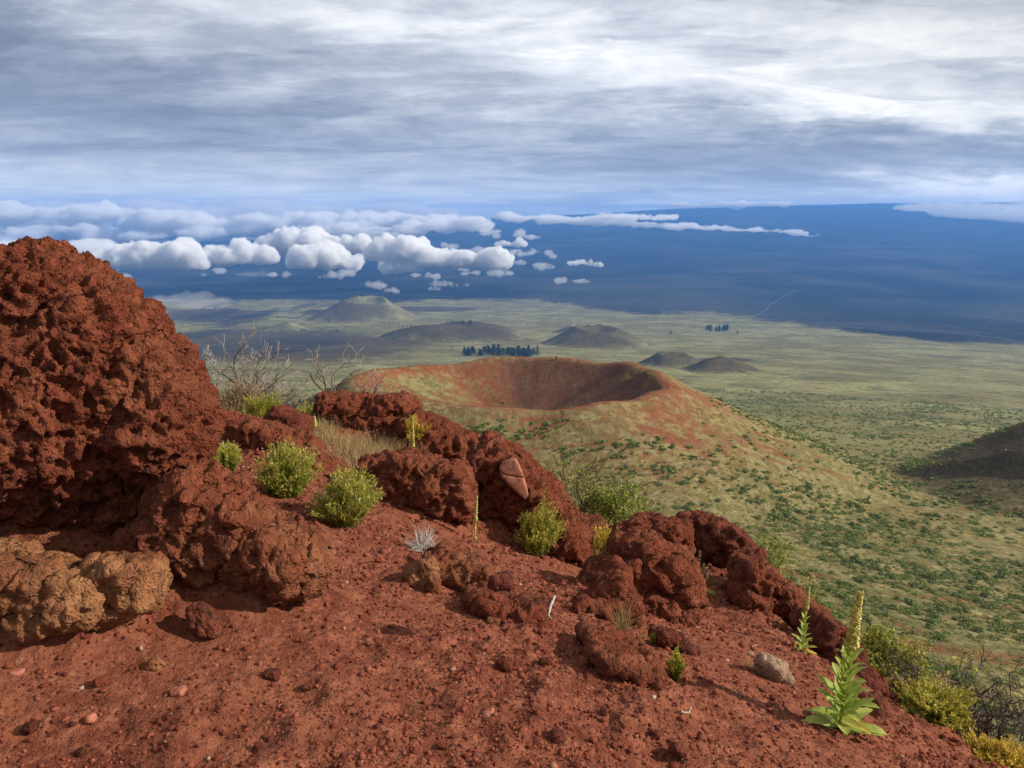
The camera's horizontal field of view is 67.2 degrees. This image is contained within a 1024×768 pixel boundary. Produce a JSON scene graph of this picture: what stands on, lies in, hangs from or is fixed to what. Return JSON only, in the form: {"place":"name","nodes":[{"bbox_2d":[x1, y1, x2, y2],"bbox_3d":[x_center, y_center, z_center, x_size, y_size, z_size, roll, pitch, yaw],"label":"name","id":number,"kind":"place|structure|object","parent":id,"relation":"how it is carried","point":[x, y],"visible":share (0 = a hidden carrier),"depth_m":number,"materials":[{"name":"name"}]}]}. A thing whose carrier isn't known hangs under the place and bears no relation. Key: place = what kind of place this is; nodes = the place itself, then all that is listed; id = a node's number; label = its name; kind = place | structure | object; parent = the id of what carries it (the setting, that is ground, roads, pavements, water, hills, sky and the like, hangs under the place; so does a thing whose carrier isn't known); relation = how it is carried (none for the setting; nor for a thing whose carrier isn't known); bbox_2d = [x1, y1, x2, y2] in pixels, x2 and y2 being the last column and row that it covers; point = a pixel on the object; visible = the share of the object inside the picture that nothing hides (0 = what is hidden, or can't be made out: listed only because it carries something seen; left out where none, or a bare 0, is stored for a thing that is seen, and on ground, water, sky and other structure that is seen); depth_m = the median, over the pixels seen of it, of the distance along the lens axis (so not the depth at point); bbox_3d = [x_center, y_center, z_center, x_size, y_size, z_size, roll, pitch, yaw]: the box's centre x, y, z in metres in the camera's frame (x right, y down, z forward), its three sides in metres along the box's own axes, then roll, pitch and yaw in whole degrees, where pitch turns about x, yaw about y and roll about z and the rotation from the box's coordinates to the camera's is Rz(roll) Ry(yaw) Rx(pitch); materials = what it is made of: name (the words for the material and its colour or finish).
{"place":"outdoors","nodes":[
{"label":"outdoors","id":0,"kind":"place"},
{"bbox_2d":[174,323,207,330],"bbox_3d":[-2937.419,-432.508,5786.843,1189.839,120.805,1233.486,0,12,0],"label":"hill","id":1,"kind":"structure","parent":0,"point":[181,327],"depth_m":5825.51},
{"bbox_2d":[266,321,309,330],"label":"hill","id":2,"kind":"structure","parent":0,"point":[287,325],"depth_m":5666.54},
{"bbox_2d":[306,295,419,322],"bbox_3d":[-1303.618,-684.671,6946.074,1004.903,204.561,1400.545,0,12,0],"label":"hill","id":3,"kind":"structure","parent":0,"point":[369,309],"depth_m":6559.11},
{"bbox_2d":[378,321,524,341],"bbox_3d":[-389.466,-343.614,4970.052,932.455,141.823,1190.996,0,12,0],"label":"hill","id":4,"kind":"structure","parent":0,"point":[475,330],"depth_m":4567.76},
{"bbox_2d":[0,425,1007,767],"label":"ground","id":5,"kind":"structure","parent":0,"point":[270,621],"depth_m":3.16,"materials":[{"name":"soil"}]},
{"bbox_2d":[8,668,24,675],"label":"stone","id":6,"kind":"object","parent":5,"relation":"on","point":[18,671],"visible":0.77,"depth_m":2.91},
{"bbox_2d":[19,719,40,733],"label":"stone","id":7,"kind":"object","parent":5,"relation":"on","point":[30,726],"visible":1,"depth_m":2.63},
{"bbox_2d":[73,747,86,756],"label":"stone","id":8,"kind":"object","parent":5,"relation":"on","point":[80,752],"visible":1,"depth_m":2.52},
{"bbox_2d":[0,537,173,644],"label":"boulder","id":9,"kind":"object","parent":5,"relation":"on","point":[44,594],"visible":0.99,"depth_m":3.06,"materials":[{"name":"stone"}]},
{"bbox_2d":[84,713,96,724],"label":"stone","id":10,"kind":"object","parent":5,"relation":"on","point":[90,718],"visible":1,"depth_m":2.69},
{"bbox_2d":[92,675,110,687],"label":"stone","id":11,"kind":"object","parent":5,"relation":"on","point":[101,681],"visible":1,"depth_m":2.89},
{"bbox_2d":[0,235,227,538],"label":"boulder","id":12,"kind":"object","parent":5,"relation":"on","point":[110,409],"visible":0.81,"depth_m":3.59,"materials":[{"name":"stone"}]},
{"bbox_2d":[144,656,165,671],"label":"stone","id":13,"kind":"object","parent":5,"relation":"on","point":[157,663],"visible":1,"depth_m":3.01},
{"bbox_2d":[170,685,186,696],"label":"stone","id":14,"kind":"object","parent":5,"relation":"on","point":[177,691],"visible":0.98,"depth_m":2.86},
{"bbox_2d":[185,601,223,638],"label":"rock","id":15,"kind":"object","parent":5,"relation":"on","point":[204,620],"visible":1,"depth_m":3.27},
{"bbox_2d":[202,345,225,386],"bbox_3d":[-5.125,0.233,12.571,0.784,1.776,1.783,0,12,0],"label":"dead tree","id":16,"kind":"object","parent":5,"relation":"on","point":[210,371],"visible":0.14,"depth_m":12.68,"materials":[{"name":"grey wood"}]},
{"bbox_2d":[109,458,336,607],"bbox_3d":[-1.379,0.767,3.788,1.019,0.847,0.816,0,12,0],"label":"boulder","id":17,"kind":"object","parent":5,"relation":"on","point":[200,523],"visible":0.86,"depth_m":3.48,"materials":[{"name":"stone"}]},
{"bbox_2d":[212,441,242,472],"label":"flowering bush","id":18,"kind":"object","parent":5,"relation":"on","point":[228,456],"visible":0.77,"depth_m":6.17,"materials":[{"name":"green plant"}]},
{"bbox_2d":[218,374,263,412],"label":"dry bush","id":19,"kind":"object","parent":5,"relation":"on","point":[233,395],"visible":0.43,"depth_m":9.42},
{"bbox_2d":[205,322,301,403],"bbox_3d":[-4.163,0.126,12.067,1.303,2.123,2.493,0,12,0],"label":"dead tree","id":20,"kind":"object","parent":5,"relation":"on","point":[235,375],"visible":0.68,"depth_m":12.48,"materials":[{"name":"grey wood"}]},
{"bbox_2d":[252,741,262,752],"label":"stone","id":21,"kind":"object","parent":5,"relation":"on","point":[257,745],"visible":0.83,"depth_m":2.56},
{"bbox_2d":[239,390,284,419],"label":"green bush","id":22,"kind":"object","parent":5,"relation":"on","point":[259,407],"visible":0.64,"depth_m":9.17,"materials":[{"name":"green plant"}]},
{"bbox_2d":[212,350,312,409],"bbox_3d":[-4.117,0.287,12.727,1.410,1.646,2.442,0,12,0],"label":"dead tree","id":23,"kind":"object","parent":5,"relation":"on","point":[283,395],"visible":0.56,"depth_m":12.97,"materials":[{"name":"grey wood"}]},
{"bbox_2d":[263,667,280,681],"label":"stone","id":24,"kind":"object","parent":5,"relation":"on","point":[273,674],"visible":1,"depth_m":3.01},
{"bbox_2d":[217,410,343,472],"bbox_3d":[-2.361,0.604,7.342,1.581,0.741,1.445,0,12,0],"label":"boulder","id":25,"kind":"object","parent":5,"relation":"on","point":[244,431],"visible":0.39,"depth_m":7.02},
{"bbox_2d":[252,435,325,498],"bbox_3d":[-1.614,0.612,5.598,0.517,0.492,0.512,0,12,0],"label":"flowering bush","id":26,"kind":"object","parent":5,"relation":"on","point":[286,473],"visible":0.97,"depth_m":5.53,"materials":[{"name":"green plant"}]},
{"bbox_2d":[266,404,320,435],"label":"boulder","id":27,"kind":"object","parent":5,"relation":"on","point":[292,417],"visible":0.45,"depth_m":8.06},
{"bbox_2d":[296,399,313,414],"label":"green bush","id":28,"kind":"object","parent":5,"relation":"on","point":[303,410],"visible":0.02,"depth_m":9.82,"materials":[{"name":"green plant"}]},
{"bbox_2d":[301,682,312,690],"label":"stone","id":29,"kind":"object","parent":5,"relation":"on","point":[306,686],"visible":1,"depth_m":2.96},
{"bbox_2d":[281,342,401,394],"bbox_3d":[-2.559,0.377,11.671,1.884,2.014,2.027,0,12,0],"label":"dead tree","id":30,"kind":"object","parent":5,"relation":"on","point":[336,388],"visible":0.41,"depth_m":11.81,"materials":[{"name":"grey wood"}]},
{"bbox_2d":[303,463,386,528],"bbox_3d":[-1.137,0.745,5.215,0.560,0.486,0.522,0,12,0],"label":"flowering bush","id":31,"kind":"object","parent":5,"relation":"on","point":[346,501],"visible":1,"depth_m":5.15,"materials":[{"name":"green plant"}]},
{"bbox_2d":[311,390,422,440],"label":"boulder","id":32,"kind":"object","parent":5,"relation":"on","point":[380,414],"visible":0.56,"depth_m":8.86,"materials":[{"name":"stone"}]},
{"bbox_2d":[411,415,414,446],"bbox_3d":[-1.026,0.541,7.956,0.055,0.452,0.074,-8,14,-34],"label":"mullein","id":33,"kind":"object","parent":5,"relation":"on","point":[412,436],"visible":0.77,"depth_m":7.93,"materials":[{"name":"yellow plant"}]},
{"bbox_2d":[355,446,478,525],"bbox_3d":[-0.808,0.852,6.597,1.066,0.725,0.981,0,12,0],"label":"boulder","id":34,"kind":"object","parent":5,"relation":"on","point":[433,486],"visible":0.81,"depth_m":6.20,"materials":[{"name":"stone"}]},
{"bbox_2d":[403,414,431,441],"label":"flowering bush","id":35,"kind":"object","parent":5,"relation":"on","point":[416,429],"visible":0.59,"depth_m":8.18,"materials":[{"name":"yellow plant"}]},
{"bbox_2d":[402,556,440,594],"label":"rock","id":36,"kind":"object","parent":5,"relation":"on","point":[424,572],"visible":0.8,"depth_m":4.25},
{"bbox_2d":[405,523,440,553],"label":"dead bush","id":37,"kind":"object","parent":5,"relation":"on","point":[421,545],"visible":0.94,"depth_m":5.18,"materials":[{"name":"plant"}]},
{"bbox_2d":[397,406,479,459],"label":"boulder","id":38,"kind":"object","parent":5,"relation":"on","point":[446,438],"visible":0.56,"depth_m":8.18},
{"bbox_2d":[437,742,447,749],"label":"stone","id":39,"kind":"object","parent":5,"relation":"on","point":[442,745],"visible":1,"depth_m":2.64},
{"bbox_2d":[421,540,505,591],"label":"rock","id":40,"kind":"object","parent":5,"relation":"on","point":[461,568],"visible":0.65,"depth_m":4.44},
{"bbox_2d":[473,496,477,542],"bbox_3d":[-0.291,1.107,6.118,0.049,0.461,0.043,0,12,0],"label":"mullein","id":41,"kind":"object","parent":5,"relation":"on","point":[475,519],"visible":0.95,"depth_m":6.10,"materials":[{"name":"yellow plant"}]},
{"bbox_2d":[469,519,485,530],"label":"rock","id":42,"kind":"object","parent":5,"relation":"on","point":[481,525],"visible":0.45,"depth_m":6.53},
{"bbox_2d":[481,707,494,717],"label":"stone","id":43,"kind":"object","parent":5,"relation":"on","point":[487,713],"visible":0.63,"depth_m":2.86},
{"bbox_2d":[486,616,500,625],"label":"stone","id":44,"kind":"object","parent":5,"relation":"on","point":[491,620],"visible":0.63,"depth_m":3.85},
{"bbox_2d":[487,571,513,591],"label":"stone","id":45,"kind":"object","parent":5,"relation":"on","point":[501,581],"visible":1,"depth_m":3.47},
{"bbox_2d":[495,657,513,672],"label":"stone","id":46,"kind":"object","parent":5,"relation":"on","point":[503,664],"visible":1,"depth_m":3.32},
{"bbox_2d":[461,580,552,628],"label":"rock","id":47,"kind":"object","parent":5,"relation":"on","point":[517,603],"visible":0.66,"depth_m":3.96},
{"bbox_2d":[467,429,596,567],"bbox_3d":[0.150,1.114,7.095,1.251,1.221,1.262,0,12,0],"label":"boulder","id":48,"kind":"object","parent":5,"relation":"on","point":[514,479],"visible":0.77,"depth_m":6.72,"materials":[{"name":"stone"}]},
{"bbox_2d":[513,488,566,556],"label":"flowering bush","id":49,"kind":"object","parent":5,"relation":"on","point":[538,535],"visible":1,"depth_m":6.45,"materials":[{"name":"green plant"}]},
{"bbox_2d":[538,657,551,665],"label":"stone","id":50,"kind":"object","parent":5,"relation":"on","point":[543,661],"visible":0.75,"depth_m":3.40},
{"bbox_2d":[548,595,555,619],"bbox_3d":[0.222,1.274,4.393,0.034,0.197,0.619,1,12,5],"label":"stick","id":51,"kind":"object","parent":5,"relation":"on","point":[551,603],"visible":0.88,"depth_m":4.51,"materials":[{"name":"white wood"}]},
{"bbox_2d":[550,728,564,744],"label":"stone","id":52,"kind":"object","parent":5,"relation":"on","point":[557,735],"visible":1,"depth_m":2.76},
{"bbox_2d":[222,405,910,710],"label":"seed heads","id":53,"kind":"object","parent":5,"relation":"on","point":[368,447],"visible":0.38,"depth_m":7.93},
{"bbox_2d":[577,654,593,667],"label":"stone","id":54,"kind":"object","parent":5,"relation":"on","point":[583,660],"visible":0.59,"depth_m":3.47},
{"bbox_2d":[219,401,959,739],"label":"dry grass","id":55,"kind":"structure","parent":5,"relation":"on","point":[355,447],"depth_m":7.92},
{"bbox_2d":[581,513,604,529],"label":"boulder","id":56,"kind":"object","parent":5,"relation":"on","point":[596,519],"visible":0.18,"depth_m":8.34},
{"bbox_2d":[552,554,645,628],"bbox_3d":[0.502,1.364,4.988,0.625,0.502,0.928,0,12,0],"label":"boulder","id":57,"kind":"object","parent":5,"relation":"on","point":[606,580],"visible":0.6,"depth_m":4.67,"materials":[{"name":"stone"}]},
{"bbox_2d":[539,441,662,521],"bbox_3d":[0.958,1.685,11.050,2.251,1.474,2.704,0,12,0],"label":"bush","id":58,"kind":"object","parent":5,"relation":"on","point":[579,482],"visible":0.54,"depth_m":11.04,"materials":[{"name":"green plant"}]},
{"bbox_2d":[591,521,612,554],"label":"flowering bush","id":59,"kind":"object","parent":5,"relation":"on","point":[601,538],"visible":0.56,"depth_m":7.29,"materials":[{"name":"yellow plant"}]},
{"bbox_2d":[600,706,607,715],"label":"stone","id":60,"kind":"object","parent":5,"relation":"on","point":[604,710],"visible":1,"depth_m":3.04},
{"bbox_2d":[601,676,625,682],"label":"stone","id":61,"kind":"object","parent":5,"relation":"on","point":[613,679],"visible":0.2,"depth_m":3.35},
{"bbox_2d":[599,592,642,630],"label":"grass tuft","id":62,"kind":"object","parent":5,"relation":"on","point":[623,626],"visible":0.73,"depth_m":4.38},
{"bbox_2d":[574,621,668,689],"bbox_3d":[0.510,1.271,3.617,0.395,0.289,0.581,0,12,0],"label":"rock","id":63,"kind":"object","parent":5,"relation":"on","point":[609,651],"visible":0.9,"depth_m":3.43,"materials":[{"name":"stone"}]},
{"bbox_2d":[577,475,668,525],"bbox_3d":[1.501,1.834,10.415,1.064,1.284,1.114,-9,14,-36],"label":"bush","id":64,"kind":"object","parent":5,"relation":"on","point":[608,502],"visible":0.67,"depth_m":10.27,"materials":[{"name":"green plant"}]},
{"bbox_2d":[582,525,708,626],"bbox_3d":[0.931,1.387,5.443,0.833,0.710,1.024,0,12,0],"label":"boulder","id":65,"kind":"object","parent":5,"relation":"on","point":[669,582],"visible":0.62,"depth_m":5.07,"materials":[{"name":"stone"}]},
{"bbox_2d":[649,633,657,644],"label":"weed","id":66,"kind":"object","parent":5,"relation":"on","point":[652,639],"visible":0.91,"depth_m":4.18,"materials":[{"name":"green plant"}]},
{"bbox_2d":[608,511,700,563],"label":"boulder","id":67,"kind":"object","parent":5,"relation":"on","point":[672,529],"visible":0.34,"depth_m":7.19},
{"bbox_2d":[650,729,660,739],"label":"stone","id":68,"kind":"object","parent":5,"relation":"on","point":[655,733],"visible":1,"depth_m":2.93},
{"bbox_2d":[647,625,701,656],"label":"rock","id":69,"kind":"object","parent":5,"relation":"on","point":[672,638],"visible":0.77,"depth_m":4.13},
{"bbox_2d":[664,647,686,681],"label":"weed","id":70,"kind":"object","parent":5,"relation":"on","point":[675,664],"visible":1,"depth_m":3.65,"materials":[{"name":"green plant"}]},
{"bbox_2d":[668,741,687,757],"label":"stone","id":71,"kind":"object","parent":5,"relation":"on","point":[677,749],"visible":1,"depth_m":2.83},
{"bbox_2d":[697,550,708,580],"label":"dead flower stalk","id":72,"kind":"object","parent":5,"relation":"on","point":[703,566],"visible":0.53,"depth_m":6.04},
{"bbox_2d":[699,563,728,589],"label":"boulder","id":73,"kind":"object","parent":5,"relation":"on","point":[717,577],"visible":0.09,"depth_m":6.67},
{"bbox_2d":[676,510,766,568],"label":"boulder","id":74,"kind":"object","parent":5,"relation":"on","point":[719,541],"visible":0.45,"depth_m":7.18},
{"bbox_2d":[751,526,793,577],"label":"green bush","id":75,"kind":"object","parent":5,"relation":"on","point":[780,562],"visible":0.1,"depth_m":9.31,"materials":[{"name":"green plant"}]},
{"bbox_2d":[753,652,794,686],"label":"rock","id":76,"kind":"object","parent":5,"relation":"on","point":[772,667],"visible":0.91,"depth_m":4.09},
{"bbox_2d":[724,552,831,624],"bbox_3d":[2.103,1.682,6.240,0.816,0.591,0.814,0,12,0],"label":"boulder","id":77,"kind":"object","parent":5,"relation":"on","point":[765,588],"visible":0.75,"depth_m":5.98,"materials":[{"name":"stone"}]},
{"bbox_2d":[749,514,835,606],"bbox_3d":[3.376,2.754,9.466,1.408,2.180,1.019,6,13,26],"label":"bush","id":78,"kind":"object","parent":5,"relation":"on","point":[786,558],"visible":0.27,"depth_m":9.26,"materials":[{"name":"green plant"}]},
{"bbox_2d":[792,587,815,653],"bbox_3d":[1.931,1.556,5.063,0.184,0.477,0.174,0,12,0],"label":"mullein","id":79,"kind":"object","parent":5,"relation":"on","point":[804,641],"visible":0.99,"depth_m":5.08,"materials":[{"name":"green plant"}]},
{"bbox_2d":[788,607,867,663],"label":"boulder","id":80,"kind":"object","parent":5,"relation":"on","point":[827,631],"visible":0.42,"depth_m":5.19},
{"bbox_2d":[815,597,869,645],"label":"green bush","id":81,"kind":"object","parent":5,"relation":"on","point":[838,609],"visible":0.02,"depth_m":8.70,"materials":[{"name":"green plant"}]},
{"bbox_2d":[801,590,886,736],"bbox_3d":[1.554,1.293,3.562,0.390,0.741,0.322,-8,14,-34],"label":"mullein","id":82,"kind":"object","parent":5,"relation":"on","point":[846,713],"visible":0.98,"depth_m":3.57,"materials":[{"name":"green plant"}]},
{"bbox_2d":[828,649,905,705],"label":"boulder","id":83,"kind":"object","parent":5,"relation":"on","point":[872,677],"visible":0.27,"depth_m":4.59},
{"bbox_2d":[858,691,892,719],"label":"rock","id":84,"kind":"object","parent":5,"relation":"on","point":[883,711],"visible":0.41,"depth_m":4.05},
{"bbox_2d":[888,674,911,692],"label":"dry bush","id":85,"kind":"object","parent":5,"relation":"on","point":[897,680],"visible":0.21,"depth_m":4.64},
{"bbox_2d":[859,615,943,683],"bbox_3d":[3.880,3.250,7.977,1.043,1.577,0.954,5,13,22],"label":"green bush","id":86,"kind":"object","parent":5,"relation":"on","point":[876,644],"visible":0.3,"depth_m":7.94,"materials":[{"name":"green plant"}]},
{"bbox_2d":[886,670,979,729],"bbox_3d":[2.408,1.847,4.463,0.508,0.280,0.478,6,13,25],"label":"flowering bush","id":87,"kind":"object","parent":5,"relation":"on","point":[943,706],"visible":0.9,"depth_m":4.40,"materials":[{"name":"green plant"}]},
{"bbox_2d":[879,648,1008,738],"bbox_3d":[4.374,3.520,7.751,1.021,1.835,1.699,-5,13,-23],"label":"green bush","id":88,"kind":"object","parent":5,"relation":"on","point":[962,663],"visible":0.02,"depth_m":7.65,"materials":[{"name":"green plant"}]},
{"bbox_2d":[867,637,1023,749],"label":"dry bush","id":89,"kind":"object","parent":5,"relation":"on","point":[1006,714],"visible":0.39,"depth_m":6.24,"materials":[{"name":"plant"}]},
{"bbox_2d":[949,645,1023,748],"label":"dry bush","id":90,"kind":"object","parent":5,"relation":"on","point":[1020,740],"visible":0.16,"depth_m":6.99,"materials":[{"name":"plant"}]},
{"bbox_2d":[958,727,1023,767],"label":"flowering bush","id":91,"kind":"object","parent":5,"relation":"on","point":[1003,752],"visible":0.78,"depth_m":3.97,"materials":[{"name":"yellow plant"}]},
{"bbox_2d":[0,202,1023,299],"bbox_3d":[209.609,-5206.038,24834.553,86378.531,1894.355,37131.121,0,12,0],"label":"mountain","id":92,"kind":"structure","parent":0,"point":[952,251],"depth_m":15726.73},
{"bbox_2d":[0,0,1023,236],"label":"sky","id":93,"kind":"structure","parent":0,"point":[119,118],"materials":[{"name":"grey"}]},
{"bbox_2d":[552,326,573,332],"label":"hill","id":94,"kind":"structure","parent":0,"point":[563,329],"depth_m":5190.73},
{"bbox_2d":[157,298,1023,747],"bbox_3d":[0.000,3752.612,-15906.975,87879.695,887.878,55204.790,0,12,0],"label":"terrain","id":95,"kind":"structure","parent":0,"point":[883,352],"depth_m":3204.47,"materials":[{"name":"plant"}]},
{"bbox_2d":[292,356,932,521],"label":"crater cone","id":96,"kind":"object","parent":95,"relation":"on","point":[613,401],"visible":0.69,"depth_m":458.71,"materials":[{"name":"plant"}]},
{"bbox_2d":[220,365,1023,747],"bbox_3d":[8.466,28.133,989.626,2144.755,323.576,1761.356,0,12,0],"label":"shrubs","id":97,"kind":"object","parent":95,"relation":"on","point":[912,463],"visible":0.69,"depth_m":429.51,"materials":[{"name":"green plant"}]},
{"bbox_2d":[834,593,849,597],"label":"shrub","id":98,"kind":"object","parent":95,"relation":"on","point":[839,595],"visible":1,"depth_m":265.72,"materials":[{"name":"green plant"}]},
{"bbox_2d":[873,603,890,611],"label":"shrub","id":99,"kind":"object","parent":95,"relation":"on","point":[882,606],"visible":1,"depth_m":256.77,"materials":[{"name":"green plant"}]},
{"bbox_2d":[900,608,913,614],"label":"shrub","id":100,"kind":"object","parent":95,"relation":"on","point":[905,611],"visible":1,"depth_m":254.81,"materials":[{"name":"green plant"}]},
{"bbox_2d":[925,664,943,671],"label":"shrub","id":101,"kind":"object","parent":95,"relation":"on","point":[935,667],"visible":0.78,"depth_m":193.90,"materials":[{"name":"green plant"}]},
{"bbox_2d":[928,631,946,641],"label":"shrub","id":102,"kind":"object","parent":95,"relation":"on","point":[936,636],"visible":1,"depth_m":226.21,"materials":[{"name":"green plant"}]},
{"bbox_2d":[933,600,951,606],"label":"shrub","id":103,"kind":"object","parent":95,"relation":"on","point":[942,602],"visible":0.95,"depth_m":276.80,"materials":[{"name":"green plant"}]},
{"bbox_2d":[957,621,973,626],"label":"shrub","id":104,"kind":"object","parent":95,"relation":"on","point":[966,623],"visible":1,"depth_m":250.72,"materials":[{"name":"green plant"}]},
{"bbox_2d":[958,616,975,623],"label":"shrub","id":105,"kind":"object","parent":95,"relation":"on","point":[967,620],"visible":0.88,"depth_m":255.89,"materials":[{"name":"green plant"}]},
{"bbox_2d":[1007,593,1019,598],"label":"shrub","id":106,"kind":"object","parent":95,"relation":"on","point":[1013,595],"visible":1,"depth_m":300.93,"materials":[{"name":"green plant"}]},
{"bbox_2d":[540,324,649,348],"bbox_3d":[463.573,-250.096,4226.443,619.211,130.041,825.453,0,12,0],"label":"hill","id":107,"kind":"structure","parent":0,"point":[599,335],"depth_m":4037.96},
{"bbox_2d":[637,351,700,367],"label":"hill","id":108,"kind":"structure","parent":0,"point":[672,359],"depth_m":2719.52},
{"bbox_2d":[678,356,767,374],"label":"hill","id":109,"kind":"structure","parent":0,"point":[722,364],"depth_m":2440.77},
{"bbox_2d":[593,309,1022,341],"bbox_3d":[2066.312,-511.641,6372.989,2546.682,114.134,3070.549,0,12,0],"label":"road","id":110,"kind":"structure","parent":0,"point":[824,322],"depth_m":6542.46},
{"bbox_2d":[887,422,1023,515],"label":"hill","id":111,"kind":"structure","parent":0,"point":[995,458],"depth_m":525.07,"materials":[{"name":"plant"}]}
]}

